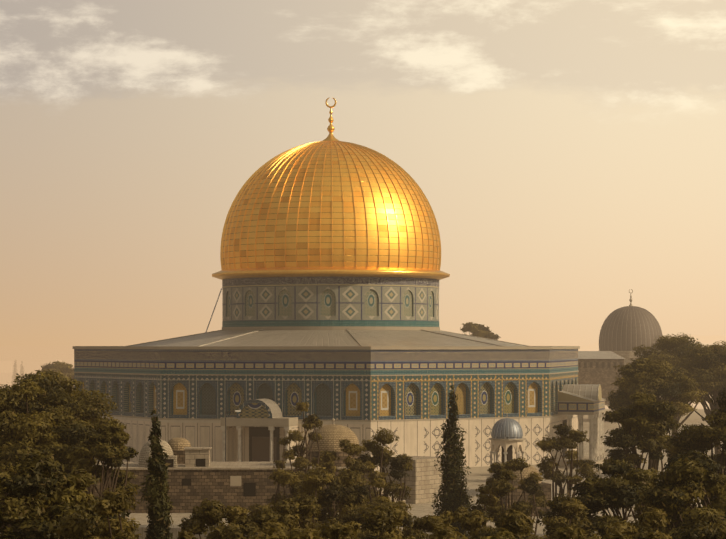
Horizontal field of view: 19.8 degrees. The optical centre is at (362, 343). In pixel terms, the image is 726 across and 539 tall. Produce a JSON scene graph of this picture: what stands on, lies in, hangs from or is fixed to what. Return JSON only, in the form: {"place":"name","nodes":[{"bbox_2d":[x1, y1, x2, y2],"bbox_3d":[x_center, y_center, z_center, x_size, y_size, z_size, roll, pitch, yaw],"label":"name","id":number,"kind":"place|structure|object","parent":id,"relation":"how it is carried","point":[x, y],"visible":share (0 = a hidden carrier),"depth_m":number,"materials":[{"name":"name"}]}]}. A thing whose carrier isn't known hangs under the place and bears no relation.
{"place":"outdoors","nodes":[
{"label":"outdoors","id":0,"kind":"place"},
{"bbox_2d":[83,461,375,512],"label":"platform wall","id":1,"kind":"structure","parent":0,"point":[243,484],"depth_m":151.46,"materials":[{"name":"beige stone"}]},
{"bbox_2d":[138,439,176,467],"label":"dome","id":2,"kind":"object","parent":1,"relation":"on","point":[145,453],"visible":0.6,"depth_m":152.69,"materials":[{"name":"stone"}]},
{"bbox_2d":[168,437,190,463],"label":"small domed building","id":3,"kind":"structure","parent":1,"relation":"on","point":[178,445],"depth_m":156.48,"materials":[{"name":"beige stone"}]},
{"bbox_2d":[184,447,211,466],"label":"small building","id":4,"kind":"structure","parent":1,"relation":"on","point":[197,456],"depth_m":152.66,"materials":[{"name":"stone"}]},
{"bbox_2d":[307,418,359,466],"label":"dome","id":5,"kind":"structure","parent":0,"point":[332,434],"depth_m":153.16,"materials":[{"name":"beige stone"}]},
{"bbox_2d":[0,347,713,419],"bbox_3d":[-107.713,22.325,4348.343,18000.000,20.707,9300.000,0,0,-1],"label":"ground","id":6,"kind":"structure","parent":0,"point":[28,366],"depth_m":2576.99,"materials":[{"name":"beige"}]},
{"bbox_2d":[11,361,18,385],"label":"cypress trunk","id":7,"kind":"object","parent":6,"relation":"on","point":[14,373],"visible":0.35,"depth_m":895.92,"materials":[{"name":"green plant"}]},
{"bbox_2d":[19,362,24,378],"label":"tower","id":8,"kind":"structure","parent":6,"relation":"on","point":[21,370],"depth_m":905.89,"materials":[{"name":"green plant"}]},
{"bbox_2d":[0,356,73,385],"bbox_3d":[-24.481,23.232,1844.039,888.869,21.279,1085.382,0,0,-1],"label":"town buildings","id":9,"kind":"structure","parent":6,"relation":"on","point":[7,367],"depth_m":1942.86,"materials":[{"name":"beige"}]},
{"bbox_2d":[0,379,99,534],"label":"tree","id":10,"kind":"object","parent":6,"relation":"on","point":[37,428],"visible":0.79,"depth_m":104.83,"materials":[{"name":"green plant"}]},
{"bbox_2d":[2,368,119,516],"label":"tree","id":11,"kind":"object","parent":6,"relation":"on","point":[87,407],"visible":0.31,"depth_m":119.45,"materials":[{"name":"green plant"}]},
{"bbox_2d":[0,447,134,538],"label":"tree","id":12,"kind":"object","parent":6,"relation":"on","point":[57,496],"visible":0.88,"depth_m":72.33,"materials":[{"name":"green plant"}]},
{"bbox_2d":[52,487,141,538],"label":"tree","id":13,"kind":"object","parent":6,"relation":"on","point":[112,503],"visible":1,"depth_m":64.83,"materials":[{"name":"green plant"}]},
{"bbox_2d":[59,419,140,517],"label":"tree","id":14,"kind":"object","parent":6,"relation":"on","point":[106,445],"visible":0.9,"depth_m":102.67,"materials":[{"name":"green plant"}]},
{"bbox_2d":[139,410,174,538],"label":"cypress tree","id":15,"kind":"object","parent":6,"relation":"on","point":[155,492],"visible":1,"depth_m":89.00,"materials":[{"name":"green plant"}]},
{"bbox_2d":[177,530,196,538],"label":"tree","id":16,"kind":"object","parent":6,"relation":"on","point":[186,535],"visible":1,"depth_m":57.22,"materials":[{"name":"green plant"}]},
{"bbox_2d":[178,498,253,538],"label":"tree","id":17,"kind":"object","parent":6,"relation":"on","point":[208,514],"visible":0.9,"depth_m":83.08,"materials":[{"name":"green plant"}]},
{"bbox_2d":[204,507,289,538],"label":"tree","id":18,"kind":"object","parent":6,"relation":"on","point":[266,519],"visible":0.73,"depth_m":81.10,"materials":[{"name":"green plant"}]},
{"bbox_2d":[246,526,286,538],"bbox_3d":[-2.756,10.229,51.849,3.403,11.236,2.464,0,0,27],"label":"bush","id":19,"kind":"object","parent":6,"relation":"on","point":[274,534],"visible":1,"depth_m":52.08,"materials":[{"name":"green plant"}]},
{"bbox_2d":[246,468,323,532],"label":"tree","id":20,"kind":"object","parent":6,"relation":"on","point":[284,477],"visible":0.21,"depth_m":111.55,"materials":[{"name":"green plant"}]},
{"bbox_2d":[252,493,329,538],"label":"tree","id":21,"kind":"object","parent":6,"relation":"on","point":[298,509],"visible":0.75,"depth_m":90.02,"materials":[{"name":"green plant"}]},
{"bbox_2d":[283,527,321,538],"bbox_3d":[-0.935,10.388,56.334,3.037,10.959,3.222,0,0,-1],"label":"bush","id":22,"kind":"object","parent":6,"relation":"on","point":[300,533],"visible":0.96,"depth_m":55.78,"materials":[{"name":"green plant"}]},
{"bbox_2d":[272,401,337,497],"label":"tree","id":23,"kind":"object","parent":6,"relation":"on","point":[300,451],"visible":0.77,"depth_m":137.00,"materials":[{"name":"green plant"}]},
{"bbox_2d":[292,464,378,537],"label":"tree","id":24,"kind":"object","parent":6,"relation":"on","point":[347,495],"visible":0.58,"depth_m":103.55,"materials":[{"name":"green plant"}]},
{"bbox_2d":[308,438,367,520],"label":"tree","id":25,"kind":"object","parent":6,"relation":"on","point":[349,448],"visible":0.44,"depth_m":124.47,"materials":[{"name":"green plant"}]},
{"bbox_2d":[314,518,361,538],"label":"tree","id":26,"kind":"object","parent":6,"relation":"on","point":[330,529],"visible":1,"depth_m":65.84,"materials":[{"name":"green plant"}]},
{"bbox_2d":[339,478,428,538],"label":"tree","id":27,"kind":"object","parent":6,"relation":"on","point":[355,514],"visible":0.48,"depth_m":99.27,"materials":[{"name":"green plant"}]},
{"bbox_2d":[356,427,413,536],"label":"tree","id":28,"kind":"object","parent":6,"relation":"on","point":[382,455],"visible":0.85,"depth_m":126.96,"materials":[{"name":"green plant"}]},
{"bbox_2d":[359,502,429,538],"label":"tree","id":29,"kind":"object","parent":6,"relation":"on","point":[387,520],"visible":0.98,"depth_m":77.67,"materials":[{"name":"green plant"}]},
{"bbox_2d":[429,523,465,538],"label":"tree","id":30,"kind":"object","parent":6,"relation":"on","point":[446,532],"visible":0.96,"depth_m":59.62,"materials":[{"name":"green plant"}]},
{"bbox_2d":[429,385,474,538],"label":"conifer tree","id":31,"kind":"object","parent":6,"relation":"on","point":[453,495],"visible":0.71,"depth_m":121.41,"materials":[{"name":"green plant"}]},
{"bbox_2d":[411,505,496,538],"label":"tree","id":32,"kind":"object","parent":6,"relation":"on","point":[476,521],"visible":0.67,"depth_m":83.03,"materials":[{"name":"green plant"}]},
{"bbox_2d":[457,528,516,538],"bbox_3d":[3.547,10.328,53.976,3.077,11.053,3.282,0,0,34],"label":"bush","id":33,"kind":"object","parent":6,"relation":"on","point":[504,534],"visible":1,"depth_m":53.98,"materials":[{"name":"green plant"}]},
{"bbox_2d":[463,469,539,538],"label":"tree","id":34,"kind":"object","parent":6,"relation":"on","point":[497,487],"visible":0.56,"depth_m":103.28,"materials":[{"name":"green plant"}]},
{"bbox_2d":[476,508,549,538],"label":"tree","id":35,"kind":"object","parent":6,"relation":"on","point":[517,524],"visible":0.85,"depth_m":73.09,"materials":[{"name":"green plant"}]},
{"bbox_2d":[484,456,546,535],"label":"tree","id":36,"kind":"object","parent":6,"relation":"on","point":[530,485],"visible":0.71,"depth_m":120.00,"materials":[{"name":"green plant"}]},
{"bbox_2d":[528,423,599,514],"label":"tree","id":37,"kind":"object","parent":6,"relation":"on","point":[569,439],"visible":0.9,"depth_m":133.36,"materials":[{"name":"green plant"}]},
{"bbox_2d":[536,493,601,538],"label":"tree","id":38,"kind":"object","parent":6,"relation":"on","point":[565,509],"visible":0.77,"depth_m":87.55,"materials":[{"name":"green plant"}]},
{"bbox_2d":[554,526,630,538],"bbox_3d":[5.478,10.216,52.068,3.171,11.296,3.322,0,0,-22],"label":"bush","id":39,"kind":"object","parent":6,"relation":"on","point":[568,532],"visible":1,"depth_m":52.45,"materials":[{"name":"green plant"}]},
{"bbox_2d":[568,458,662,538],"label":"pine tree","id":40,"kind":"object","parent":6,"relation":"on","point":[597,494],"visible":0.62,"depth_m":91.14,"materials":[{"name":"green plant"}]},
{"bbox_2d":[603,507,670,538],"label":"tree","id":41,"kind":"object","parent":6,"relation":"on","point":[649,519],"visible":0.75,"depth_m":70.10,"materials":[{"name":"green plant"}]},
{"bbox_2d":[600,391,681,505],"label":"pine tree","id":42,"kind":"object","parent":6,"relation":"on","point":[650,419],"visible":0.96,"depth_m":122.86,"materials":[{"name":"green plant"}]},
{"bbox_2d":[647,530,671,538],"bbox_3d":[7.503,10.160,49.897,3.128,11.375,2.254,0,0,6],"label":"bush","id":43,"kind":"object","parent":6,"relation":"on","point":[658,534],"visible":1,"depth_m":49.92,"materials":[{"name":"green plant"}]},
{"bbox_2d":[604,450,725,538],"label":"pine tree","id":44,"kind":"object","parent":6,"relation":"on","point":[676,490],"visible":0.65,"depth_m":83.59,"materials":[{"name":"green plant"}]},
{"bbox_2d":[660,388,725,519],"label":"pine tree","id":45,"kind":"object","parent":6,"relation":"on","point":[701,437],"visible":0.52,"depth_m":109.45,"materials":[{"name":"green plant"}]},
{"bbox_2d":[677,519,725,538],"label":"tree","id":46,"kind":"object","parent":6,"relation":"on","point":[701,530],"visible":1,"depth_m":63.14,"materials":[{"name":"green plant"}]},
{"bbox_2d":[0,419,724,538],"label":"ground","id":47,"kind":"structure","parent":0,"point":[473,480],"depth_m":171.13,"materials":[{"name":"stone"}]},
{"bbox_2d":[39,361,73,388],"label":"tree","id":48,"kind":"object","parent":47,"relation":"on","point":[66,369],"visible":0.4,"depth_m":327.82,"materials":[{"name":"green plant"}]},
{"bbox_2d":[225,410,240,461],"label":"lamp post","id":49,"kind":"object","parent":47,"relation":"on","point":[225,430],"visible":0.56,"depth_m":160.42,"materials":[{"name":"grey metal"}]},
{"bbox_2d":[73,98,605,472],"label":"domed shrine","id":50,"kind":"structure","parent":47,"relation":"on","point":[330,274],"depth_m":206.55,"materials":[{"name":"metal"}]},
{"bbox_2d":[374,456,443,503],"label":"stone wall","id":51,"kind":"structure","parent":47,"relation":"on","point":[423,481],"depth_m":160.97,"materials":[{"name":"stone"}]},
{"bbox_2d":[460,322,500,339],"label":"pine tree","id":52,"kind":"object","parent":47,"relation":"on","point":[478,330],"visible":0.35,"depth_m":298.71,"materials":[{"name":"green plant"}]},
{"bbox_2d":[487,417,524,480],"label":"domed kiosk","id":53,"kind":"object","parent":47,"relation":"on","point":[507,434],"visible":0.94,"depth_m":185.15,"materials":[{"name":"metal"}]},
{"bbox_2d":[496,464,550,515],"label":"stone dome cell","id":54,"kind":"object","parent":47,"relation":"on","point":[525,473],"visible":0.27,"depth_m":148.64},
{"bbox_2d":[578,289,712,404],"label":"domed mosque","id":55,"kind":"structure","parent":47,"relation":"on","point":[624,330],"depth_m":328.64,"materials":[{"name":"stone"}]},
{"bbox_2d":[605,357,707,468],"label":"pine tree","id":56,"kind":"object","parent":47,"relation":"on","point":[676,387],"visible":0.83,"depth_m":166.93,"materials":[{"name":"green plant"}]},
{"bbox_2d":[622,332,719,464],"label":"pine tree","id":57,"kind":"object","parent":47,"relation":"on","point":[665,344],"visible":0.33,"depth_m":204.52,"materials":[{"name":"green plant"}]},
{"bbox_2d":[662,340,725,473],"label":"pine tree","id":58,"kind":"object","parent":47,"relation":"on","point":[704,369],"visible":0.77,"depth_m":188.87,"materials":[{"name":"green plant"}]},
{"bbox_2d":[0,335,725,360],"bbox_3d":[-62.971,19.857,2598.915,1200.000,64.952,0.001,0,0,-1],"label":"ridge terrain","id":59,"kind":"structure","parent":0,"point":[708,340],"depth_m":2607.58,"materials":[{"name":"beige"}]},
{"bbox_2d":[0,0,725,346],"label":"sky","id":60,"kind":"structure","parent":0,"point":[568,157],"materials":[{"name":"beige"}]}
]}

